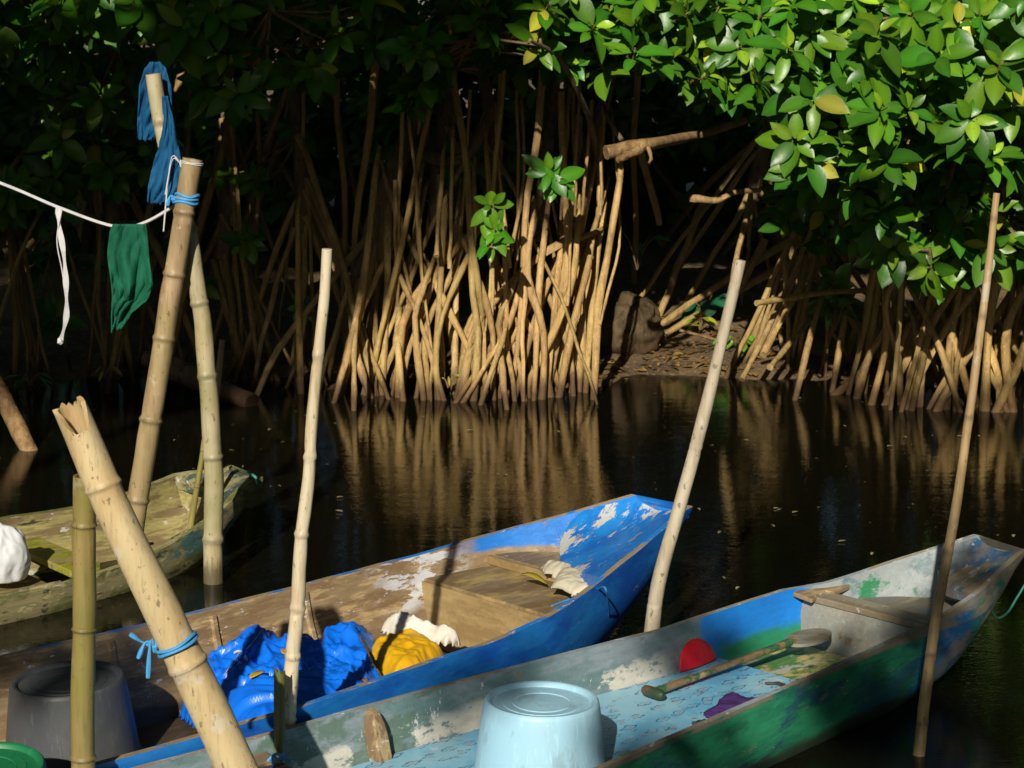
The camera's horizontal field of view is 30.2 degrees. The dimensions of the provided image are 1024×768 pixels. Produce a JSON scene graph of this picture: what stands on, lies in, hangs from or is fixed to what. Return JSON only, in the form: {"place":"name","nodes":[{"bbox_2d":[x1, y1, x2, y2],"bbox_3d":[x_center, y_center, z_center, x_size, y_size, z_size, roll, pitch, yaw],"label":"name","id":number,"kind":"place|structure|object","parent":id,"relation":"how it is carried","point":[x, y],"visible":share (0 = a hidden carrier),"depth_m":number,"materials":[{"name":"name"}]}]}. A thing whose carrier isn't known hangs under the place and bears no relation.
{"place":"outdoors","nodes":[
{"label":"outdoors","id":0,"kind":"place"},
{"bbox_2d":[0,373,1023,767],"bbox_3d":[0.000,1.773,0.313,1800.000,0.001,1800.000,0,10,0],"label":"water","id":1,"kind":"structure","parent":0,"point":[498,467],"depth_m":7.97,"materials":[{"name":"black liquid"}]},
{"bbox_2d":[0,375,37,450],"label":"driftwood log","id":2,"kind":"object","parent":1,"relation":"in","point":[14,420],"visible":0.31,"depth_m":8.70,"materials":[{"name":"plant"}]},
{"bbox_2d":[3,372,57,394],"bbox_3d":[-2.523,0.005,9.797,0.301,0.109,0.234,2,10,9],"label":"seedling","id":3,"kind":"object","parent":1,"relation":"on","point":[17,382],"visible":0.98,"depth_m":9.84,"materials":[{"name":"green plant"}]},
{"bbox_2d":[70,474,97,767],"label":"bamboo stake","id":4,"kind":"object","parent":1,"relation":"in","point":[83,525],"visible":0.94,"depth_m":3.99,"materials":[{"name":"wood"}]},
{"bbox_2d":[0,464,262,624],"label":"wooden canoe","id":5,"kind":"object","parent":1,"relation":"on","point":[176,544],"visible":0.67,"depth_m":6.63,"materials":[{"name":"yellow wood"}]},
{"bbox_2d":[0,522,30,583],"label":"white bag","id":6,"kind":"object","parent":5,"relation":"in","point":[15,560],"visible":1,"depth_m":6.14,"materials":[{"name":"white plastic"}]},
{"bbox_2d":[247,471,258,485],"bbox_3d":[-0.933,0.354,6.840,0.043,0.095,0.196,-1,10,-7],"label":"mooring string","id":7,"kind":"object","parent":5,"relation":"attached to","point":[254,476],"visible":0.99,"depth_m":6.78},
{"bbox_2d":[127,155,203,530],"bbox_3d":[-1.187,0.019,6.320,0.365,1.556,0.084,0,10,0],"label":"bamboo pole","id":8,"kind":"object","parent":1,"relation":"in","point":[184,199],"visible":0.84,"depth_m":6.26,"materials":[{"name":"beige wood"}]},
{"bbox_2d":[0,181,174,226],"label":"washing line","id":9,"kind":"object","parent":8,"relation":"attached to","point":[78,214],"visible":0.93,"depth_m":6.31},
{"bbox_2d":[55,207,69,344],"bbox_3d":[-1.501,-0.358,6.340,0.056,0.464,0.027,4,11,23],"label":"white strap","id":10,"kind":"object","parent":9,"relation":"hanging from","point":[64,270],"visible":1,"depth_m":6.32,"materials":[{"name":"white fabric"}]},
{"bbox_2d":[107,224,153,332],"bbox_3d":[-1.266,-0.348,6.301,0.165,0.367,0.068,2,10,12],"label":"green rag","id":11,"kind":"object","parent":9,"relation":"hanging from","point":[130,272],"visible":1,"depth_m":6.30,"materials":[{"name":"green fabric"}]},
{"bbox_2d":[145,73,223,584],"bbox_3d":[-1.088,-0.137,6.366,0.222,1.786,0.075,0,10,0],"label":"bamboo pole","id":12,"kind":"object","parent":1,"relation":"in","point":[213,536],"visible":0.83,"depth_m":6.38,"materials":[{"name":"beige wood"}]},
{"bbox_2d":[137,61,180,205],"bbox_3d":[-1.164,-0.826,6.255,0.113,0.466,0.214,-4,11,-20],"label":"blue rag","id":13,"kind":"object","parent":12,"relation":"hanging from","point":[168,148],"visible":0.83,"depth_m":6.21,"materials":[{"name":"blue fabric"}]},
{"bbox_2d":[187,440,203,528],"bbox_3d":[-1.129,0.481,6.684,0.124,0.582,0.030,0,10,0],"label":"wooden stick","id":14,"kind":"object","parent":1,"relation":"in","point":[192,514],"visible":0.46,"depth_m":6.66,"materials":[{"name":"brown wood"}]},
{"bbox_2d":[141,348,258,406],"bbox_3d":[-1.631,-0.026,9.922,0.774,0.266,0.130,7,12,36],"label":"driftwood log","id":15,"kind":"object","parent":1,"relation":"on","point":[183,372],"visible":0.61,"depth_m":9.88,"materials":[{"name":"brown wood"}]},
{"bbox_2d":[216,339,224,395],"bbox_3d":[-1.147,0.083,7.325,0.096,0.514,0.034,0,10,0],"label":"wooden stick","id":16,"kind":"object","parent":1,"relation":"on","point":[220,356],"visible":0.43,"depth_m":7.29,"materials":[{"name":"brown wood"}]},
{"bbox_2d":[284,248,331,726],"bbox_3d":[-0.481,0.330,4.395,0.152,1.291,0.048,0,10,0],"label":"wooden pole","id":17,"kind":"object","parent":1,"relation":"in","point":[297,606],"visible":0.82,"depth_m":4.38,"materials":[{"name":"beige wood"}]},
{"bbox_2d":[0,494,692,767],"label":"wooden canoe","id":18,"kind":"object","parent":1,"relation":"on","point":[486,599],"visible":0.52,"depth_m":5.56,"materials":[{"name":"blue paint"}]},
{"bbox_2d":[0,742,46,767],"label":"green basin","id":19,"kind":"object","parent":18,"relation":"on","point":[15,755],"visible":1,"depth_m":4.30,"materials":[{"name":"plastic"}]},
{"bbox_2d":[6,660,143,767],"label":"bucket","id":20,"kind":"object","parent":18,"relation":"on","point":[38,716],"visible":0.77,"depth_m":4.68,"materials":[{"name":"grey plastic"}]},
{"bbox_2d":[179,621,381,727],"bbox_3d":[-0.563,0.791,5.132,0.687,0.212,0.576,-10,14,-43],"label":"blue tarpaulin","id":21,"kind":"object","parent":18,"relation":"on","point":[335,658],"visible":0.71,"depth_m":5.08,"materials":[{"name":"blue plastic"}]},
{"bbox_2d":[250,670,264,677],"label":"fallen leaf","id":22,"kind":"object","parent":21,"relation":"on","point":[254,674],"visible":1,"depth_m":4.97,"materials":[{"name":"yellow plant"}]},
{"bbox_2d":[370,628,443,675],"bbox_3d":[-0.295,0.786,5.324,0.256,0.151,0.396,-4,11,-23],"label":"yellow sack","id":23,"kind":"object","parent":18,"relation":"on","point":[399,650],"visible":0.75,"depth_m":5.26,"materials":[{"name":"yellow fabric"}]},
{"bbox_2d":[380,611,460,646],"bbox_3d":[-0.273,0.697,5.429,0.276,0.078,0.095,8,13,38],"label":"white cloth","id":24,"kind":"object","parent":23,"relation":"on","point":[443,634],"visible":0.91,"depth_m":5.42,"materials":[{"name":"white fabric"}]},
{"bbox_2d":[522,572,546,583],"bbox_3d":[0.066,0.584,5.715,0.085,0.025,0.034,5,11,25],"label":"fallen leaf","id":25,"kind":"object","parent":18,"relation":"on","point":[536,576],"visible":1,"depth_m":5.72,"materials":[{"name":"yellow plant"}]},
{"bbox_2d":[541,560,587,596],"bbox_3d":[0.181,0.572,5.678,0.155,0.050,0.314,-1,10,-6],"label":"cloth","id":26,"kind":"object","parent":18,"relation":"on","point":[568,578],"visible":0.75,"depth_m":5.61,"materials":[{"name":"white fabric"}]},
{"bbox_2d":[551,586,609,617],"bbox_3d":[0.199,0.646,5.476,0.166,0.231,0.361,1,10,5],"label":"blue string","id":27,"kind":"object","parent":18,"relation":"on","point":[560,602],"visible":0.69,"depth_m":5.42,"materials":[{"name":"blue plastic"}]},
{"bbox_2d":[440,374,458,387],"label":"seedling","id":28,"kind":"object","parent":1,"relation":"on","point":[448,381],"visible":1,"depth_m":9.95,"materials":[{"name":"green plant"}]},
{"bbox_2d":[0,393,1022,593],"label":"floating debris","id":29,"kind":"object","parent":1,"relation":"on","point":[1013,535],"visible":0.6,"depth_m":8.27,"materials":[{"name":"brown plant"}]},
{"bbox_2d":[132,534,1023,767],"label":"wooden canoe","id":30,"kind":"object","parent":1,"relation":"on","point":[864,663],"visible":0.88,"depth_m":5.03,"materials":[{"name":"green paint"}]},
{"bbox_2d":[52,396,258,767],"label":"bamboo pole","id":31,"kind":"object","parent":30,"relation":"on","point":[174,644],"visible":1,"depth_m":3.72,"materials":[{"name":"beige wood"}]},
{"bbox_2d":[274,667,284,763],"bbox_3d":[-0.540,0.812,4.403,0.034,0.325,0.016,0,10,0],"label":"split stake","id":32,"kind":"object","parent":30,"relation":"on","point":[279,711],"visible":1,"depth_m":4.39,"materials":[{"name":"green wood"}]},
{"bbox_2d":[473,681,604,767],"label":"plastic bucket","id":33,"kind":"object","parent":30,"relation":"on","point":[538,724],"visible":0.99,"depth_m":4.32,"materials":[{"name":"blue plastic"}]},
{"bbox_2d":[679,638,715,671],"bbox_3d":[0.513,0.742,5.260,0.016,0.074,0.163,-13,-1,44],"label":"red bailer","id":34,"kind":"object","parent":30,"relation":"on","point":[696,652],"visible":1,"depth_m":5.25,"materials":[{"name":"plastic"}]},
{"bbox_2d":[703,692,754,717],"bbox_3d":[0.569,0.831,4.936,0.227,0.018,0.134,-10,14,-43],"label":"purple rag","id":35,"kind":"object","parent":30,"relation":"on","point":[730,700],"visible":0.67,"depth_m":4.93,"materials":[{"name":"purple fabric"}]},
{"bbox_2d":[641,628,831,699],"bbox_3d":[0.637,0.762,5.216,0.739,0.044,0.100,-9,14,-43],"label":"paddle","id":36,"kind":"object","parent":30,"relation":"on","point":[808,637],"visible":1,"depth_m":5.23,"materials":[{"name":"brown wood"}]},
{"bbox_2d":[765,681,785,685],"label":"twig","id":37,"kind":"object","parent":30,"relation":"on","point":[775,683],"visible":0.65,"depth_m":5.10,"materials":[{"name":"wood"}]},
{"bbox_2d":[991,585,1023,618],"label":"mooring rope","id":38,"kind":"object","parent":30,"relation":"attached to","point":[1011,606],"visible":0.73,"depth_m":5.74,"materials":[{"name":"teal fabric"}]},
{"bbox_2d":[644,259,745,631],"bbox_3d":[0.505,0.268,5.349,0.280,1.244,0.047,0,10,0],"label":"wooden pole","id":39,"kind":"object","parent":1,"relation":"in","point":[660,574],"visible":0.87,"depth_m":5.32,"materials":[{"name":"beige wood"}]},
{"bbox_2d":[913,193,999,756],"bbox_3d":[1.117,0.306,4.807,0.164,1.577,0.037,0,10,0],"label":"wooden pole","id":40,"kind":"object","parent":1,"relation":"in","point":[920,734],"visible":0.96,"depth_m":4.80,"materials":[{"name":"brown wood"}]},
{"bbox_2d":[0,13,1023,390],"bbox_3d":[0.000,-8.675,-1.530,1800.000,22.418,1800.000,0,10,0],"label":"mud bank","id":41,"kind":"structure","parent":0,"point":[650,263],"depth_m":11.92,"materials":[{"name":"mud"},{"name":"dry leaf litter"}]},
{"bbox_2d":[10,83,80,168],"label":"mangrove tree","id":42,"kind":"object","parent":41,"relation":"on","point":[59,106],"visible":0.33,"depth_m":10.20,"materials":[{"name":"green plant"}]},
{"bbox_2d":[3,19,210,249],"bbox_3d":[-4.363,-3.335,13.879,4.526,5.181,3.891,0,10,0],"label":"mangrove tree","id":43,"kind":"object","parent":41,"relation":"on","point":[35,79],"visible":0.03,"depth_m":12.71,"materials":[{"name":"green plant"}]},
{"bbox_2d":[95,366,122,380],"bbox_3d":[-2.136,-0.062,10.058,0.134,0.079,0.122,-3,11,-18],"label":"seedling","id":44,"kind":"object","parent":41,"relation":"on","point":[117,370],"visible":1,"depth_m":10.03,"materials":[{"name":"green plant"}]},
{"bbox_2d":[0,0,254,390],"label":"mangrove tree","id":45,"kind":"object","parent":41,"relation":"on","point":[51,306],"visible":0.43,"depth_m":10.40,"materials":[{"name":"green plant"}]},
{"bbox_2d":[0,0,261,393],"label":"mangrove tree","id":46,"kind":"object","parent":41,"relation":"on","point":[184,31],"visible":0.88,"depth_m":9.73,"materials":[{"name":"green plant"}]},
{"bbox_2d":[1,3,334,280],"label":"mangrove tree","id":47,"kind":"object","parent":41,"relation":"on","point":[86,232],"visible":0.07,"depth_m":14.13,"materials":[{"name":"green plant"}]},
{"bbox_2d":[102,0,405,382],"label":"mangrove tree","id":48,"kind":"object","parent":41,"relation":"on","point":[303,67],"visible":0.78,"depth_m":9.26,"materials":[{"name":"green plant"}]},
{"bbox_2d":[149,3,429,395],"bbox_3d":[-0.928,-3.050,6.138,2.290,7.730,10.478,0,10,0],"label":"mangrove tree","id":49,"kind":"object","parent":41,"relation":"on","point":[307,182],"visible":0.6,"depth_m":10.33,"materials":[{"name":"brown plant"}]},
{"bbox_2d":[128,0,542,278],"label":"mangrove tree","id":50,"kind":"object","parent":41,"relation":"on","point":[284,174],"visible":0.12,"depth_m":13.56,"materials":[{"name":"green plant"}]},
{"bbox_2d":[255,0,517,410],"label":"mangrove tree","id":51,"kind":"object","parent":41,"relation":"on","point":[371,252],"visible":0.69,"depth_m":10.06,"materials":[{"name":"brown plant"}]},
{"bbox_2d":[1,1,838,216],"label":"mangrove wood","id":52,"kind":"object","parent":41,"relation":"on","point":[464,80],"visible":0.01,"depth_m":15.71,"materials":[{"name":"plant"}]},
{"bbox_2d":[345,0,569,401],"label":"mangrove tree","id":53,"kind":"object","parent":41,"relation":"on","point":[412,41],"visible":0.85,"depth_m":9.69,"materials":[{"name":"green plant"}]},
{"bbox_2d":[181,0,766,290],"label":"mangrove tree","id":54,"kind":"object","parent":41,"relation":"on","point":[280,205],"visible":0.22,"depth_m":13.40,"materials":[{"name":"green plant"}]},
{"bbox_2d":[363,27,597,409],"bbox_3d":[0.160,-3.080,6.096,1.993,7.874,10.419,0,10,0],"label":"mangrove tree","id":55,"kind":"object","parent":41,"relation":"on","point":[495,239],"visible":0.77,"depth_m":9.88,"materials":[{"name":"brown plant"}]},
{"bbox_2d":[38,279,981,383],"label":"leaf litter","id":56,"kind":"object","parent":41,"relation":"on","point":[667,357],"visible":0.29,"depth_m":10.76,"materials":[{"name":"brown plant"}]},
{"bbox_2d":[312,13,766,235],"bbox_3d":[0.679,-3.454,14.471,4.499,5.199,3.677,0,10,0],"label":"mangrove tree","id":57,"kind":"object","parent":41,"relation":"on","point":[666,110],"visible":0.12,"depth_m":14.24,"materials":[{"name":"green plant"}]},
{"bbox_2d":[457,0,623,400],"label":"mangrove tree","id":58,"kind":"object","parent":41,"relation":"on","point":[566,275],"visible":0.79,"depth_m":9.91,"materials":[{"name":"brown plant"}]},
{"bbox_2d":[445,15,761,402],"bbox_3d":[0.451,-2.872,6.144,1.890,7.446,10.471,0,10,0],"label":"mangrove tree","id":59,"kind":"object","parent":41,"relation":"on","point":[553,182],"visible":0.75,"depth_m":9.82,"materials":[{"name":"brown plant"}]},
{"bbox_2d":[586,291,664,355],"bbox_3d":[0.653,-0.357,11.057,0.472,0.368,0.470,0,10,0],"label":"rock","id":60,"kind":"object","parent":41,"relation":"on","point":[631,324],"visible":0.76,"depth_m":10.89,"materials":[{"name":"brown stone"}]},
{"bbox_2d":[605,232,672,269],"bbox_3d":[0.753,-0.779,11.217,0.396,0.221,0.213,0,10,0],"label":"seedling","id":61,"kind":"object","parent":41,"relation":"on","point":[658,238],"visible":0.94,"depth_m":11.24,"materials":[{"name":"green plant"}]},
{"bbox_2d":[679,329,715,339],"bbox_3d":[1.101,-0.277,10.966,0.294,0.100,0.022,-4,11,-19],"label":"stick","id":62,"kind":"object","parent":41,"relation":"on","point":[695,334],"visible":0.75,"depth_m":10.95,"materials":[{"name":"brown wood"}]},
{"bbox_2d":[686,313,717,329],"bbox_3d":[1.113,-0.359,11.199,0.189,0.094,0.210,0,10,0],"label":"seedling","id":63,"kind":"object","parent":41,"relation":"on","point":[710,321],"visible":0.98,"depth_m":11.20,"materials":[{"name":"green plant"}]},
{"bbox_2d":[681,292,726,321],"bbox_3d":[1.173,-0.449,11.361,0.287,0.180,0.253,-3,11,-18],"label":"taro plant","id":64,"kind":"object","parent":41,"relation":"on","point":[709,307],"visible":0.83,"depth_m":11.30,"materials":[{"name":"green plant"}]},
{"bbox_2d":[582,81,859,282],"bbox_3d":[2.047,-3.291,13.491,4.902,5.221,3.329,0,10,0],"label":"mangrove tree","id":65,"kind":"object","parent":41,"relation":"on","point":[713,180],"visible":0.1,"depth_m":14.17,"materials":[{"name":"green plant"}]},
{"bbox_2d":[713,335,754,353],"bbox_3d":[1.288,-0.225,10.863,0.249,0.132,0.178,4,11,21],"label":"seedling","id":66,"kind":"object","parent":41,"relation":"on","point":[750,340],"visible":0.4,"depth_m":10.86,"materials":[{"name":"green plant"}]},
{"bbox_2d":[531,0,962,412],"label":"mangrove tree","id":67,"kind":"object","parent":41,"relation":"on","point":[779,69],"visible":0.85,"depth_m":8.72,"materials":[{"name":"green plant"}]},
{"bbox_2d":[503,24,994,260],"bbox_3d":[2.364,-3.326,13.971,4.960,5.159,3.855,0,10,0],"label":"mangrove tree","id":68,"kind":"object","parent":41,"relation":"on","point":[688,173],"visible":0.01,"depth_m":14.62,"materials":[{"name":"green plant"}]},
{"bbox_2d":[572,19,946,340],"bbox_3d":[1.250,-1.396,11.218,2.051,2.711,2.561,9,14,43],"label":"mangrove tree","id":69,"kind":"object","parent":41,"relation":"on","point":[758,157],"visible":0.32,"depth_m":11.73,"materials":[{"name":"brown plant"}]},
{"bbox_2d":[723,158,895,399],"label":"mangrove tree","id":70,"kind":"object","parent":41,"relation":"on","point":[837,284],"visible":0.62,"depth_m":10.28,"materials":[{"name":"brown plant"}]},
{"bbox_2d":[809,353,842,356],"bbox_3d":[1.791,-0.171,10.986,0.279,0.046,0.020,-4,11,-20],"label":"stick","id":71,"kind":"object","parent":41,"relation":"on","point":[819,354],"visible":0.46,"depth_m":10.97,"materials":[{"name":"brown wood"}]},
{"bbox_2d":[804,298,864,329],"bbox_3d":[1.787,-0.377,10.269,0.332,0.181,0.283,-4,11,-20],"label":"seedling","id":72,"kind":"object","parent":41,"relation":"on","point":[835,321],"visible":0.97,"depth_m":10.28,"materials":[{"name":"green plant"}]},
{"bbox_2d":[738,45,1005,218],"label":"mangrove tree","id":73,"kind":"object","parent":41,"relation":"on","point":[740,197],"visible":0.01,"depth_m":14.84,"materials":[{"name":"green plant"}]},
{"bbox_2d":[815,0,1017,412],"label":"mangrove tree","id":74,"kind":"object","parent":41,"relation":"on","point":[917,255],"visible":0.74,"depth_m":8.39,"materials":[{"name":"green plant"}]},
{"bbox_2d":[905,0,1023,412],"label":"mangrove tree","id":75,"kind":"object","parent":41,"relation":"on","point":[998,30],"visible":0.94,"depth_m":8.60,"materials":[{"name":"green plant"}]}
]}

